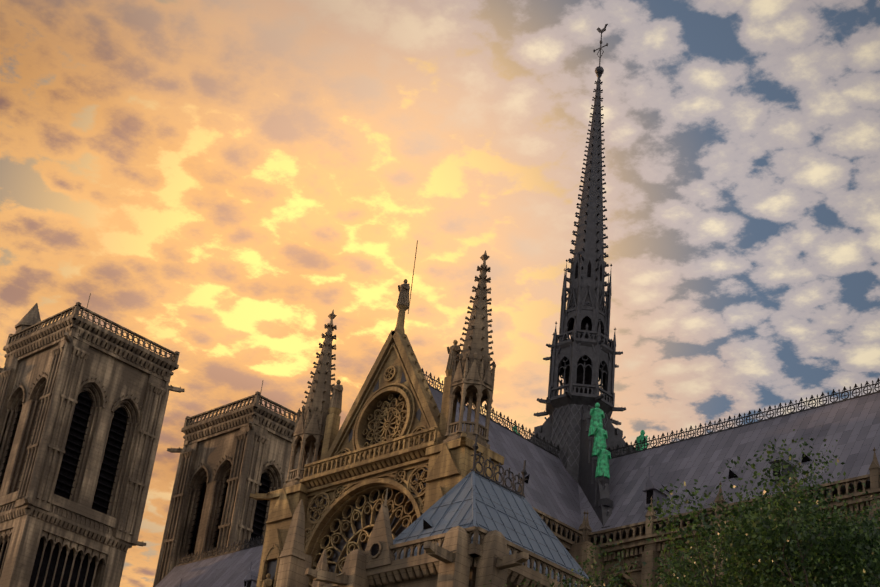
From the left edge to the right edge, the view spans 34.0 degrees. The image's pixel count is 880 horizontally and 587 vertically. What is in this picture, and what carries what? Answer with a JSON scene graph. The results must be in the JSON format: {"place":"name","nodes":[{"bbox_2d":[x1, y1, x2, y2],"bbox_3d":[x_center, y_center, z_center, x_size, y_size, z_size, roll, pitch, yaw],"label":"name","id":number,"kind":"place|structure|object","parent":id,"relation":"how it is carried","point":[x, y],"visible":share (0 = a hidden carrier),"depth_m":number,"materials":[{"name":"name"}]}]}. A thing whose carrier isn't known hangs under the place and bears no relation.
{"place":"outdoors","nodes":[
{"label":"outdoors","id":0,"kind":"place"},
{"bbox_2d":[0,0,879,586],"label":"sky","id":1,"kind":"structure","parent":0,"point":[220,179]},
{"bbox_2d":[524,512,763,586],"bbox_3d":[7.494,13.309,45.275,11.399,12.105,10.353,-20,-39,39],"label":"tree","id":2,"kind":"object","parent":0,"point":[616,578],"depth_m":47.96,"materials":[{"name":"green plant"}]},
{"bbox_2d":[642,444,879,586],"bbox_3d":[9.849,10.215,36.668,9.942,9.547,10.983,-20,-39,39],"label":"tree","id":3,"kind":"object","parent":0,"point":[752,549],"depth_m":36.62,"materials":[{"name":"green plant"}]},
{"bbox_2d":[697,429,879,586],"bbox_3d":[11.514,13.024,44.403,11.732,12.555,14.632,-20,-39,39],"label":"tree","id":4,"kind":"object","parent":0,"point":[818,472],"depth_m":41.59,"materials":[{"name":"green plant"}]},
{"bbox_3d":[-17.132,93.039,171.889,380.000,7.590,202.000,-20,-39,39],"label":"quay ground","id":5,"kind":"structure","parent":0,"visible":0},
{"bbox_2d":[0,293,184,586],"bbox_3d":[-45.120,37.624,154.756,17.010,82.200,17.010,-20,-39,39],"label":"tower","id":6,"kind":"structure","parent":5,"relation":"on","point":[83,402],"depth_m":161.29,"materials":[{"name":"stone"}]},
{"bbox_2d":[153,381,314,586],"bbox_3d":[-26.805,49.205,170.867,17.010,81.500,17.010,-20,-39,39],"label":"tower","id":7,"kind":"structure","parent":5,"relation":"on","point":[231,461],"depth_m":179.64,"materials":[{"name":"stone"}]},
{"bbox_2d":[276,434,600,586],"bbox_3d":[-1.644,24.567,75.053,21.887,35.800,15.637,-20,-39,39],"label":"sacristy pavilion","id":8,"kind":"structure","parent":5,"relation":"on","point":[474,528],"depth_m":76.47,"materials":[{"name":"stone"}]},
{"bbox_2d":[517,447,879,586],"bbox_3d":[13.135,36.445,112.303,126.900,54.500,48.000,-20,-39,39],"label":"cathedral","id":9,"kind":"structure","parent":5,"relation":"on","point":[637,543],"depth_m":108.94,"materials":[{"name":"stone"}]},
{"bbox_2d":[429,387,581,542],"bbox_3d":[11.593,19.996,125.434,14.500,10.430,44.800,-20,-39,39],"label":"roof","id":10,"kind":"structure","parent":9,"relation":"on","point":[551,486],"depth_m":118.06,"materials":[{"name":"grey metal"}]},
{"bbox_2d":[155,392,879,586],"bbox_3d":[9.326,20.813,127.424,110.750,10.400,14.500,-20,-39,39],"label":"roof","id":11,"kind":"structure","parent":9,"relation":"on","point":[637,480],"depth_m":112.73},
{"bbox_2d":[177,368,879,565],"bbox_3d":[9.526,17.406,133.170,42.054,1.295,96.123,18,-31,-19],"label":"ridge cresting","id":12,"kind":"object","parent":11,"relation":"on","point":[214,552],"visible":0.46,"depth_m":120.87,"materials":[{"name":"metal"}]},
{"bbox_2d":[529,24,634,542],"bbox_3d":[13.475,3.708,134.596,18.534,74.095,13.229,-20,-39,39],"label":"spire","id":13,"kind":"structure","parent":11,"relation":"on","point":[582,360],"depth_m":131.68,"materials":[{"name":"grey metal"}]},
{"bbox_2d":[513,403,648,479],"bbox_3d":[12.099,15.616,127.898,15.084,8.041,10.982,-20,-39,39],"label":"statues","id":14,"kind":"object","parent":13,"relation":"on","point":[599,433],"visible":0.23,"depth_m":121.62,"materials":[{"name":"green metal"}]},
{"label":"ground","id":15,"kind":"structure","parent":0,"visible":0},
{"bbox_2d":[250,240,503,586],"bbox_3d":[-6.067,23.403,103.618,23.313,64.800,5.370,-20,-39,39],"label":"transept facade","id":16,"kind":"structure","parent":15,"relation":"on","point":[404,442],"depth_m":109.96,"materials":[{"name":"beige stone"}]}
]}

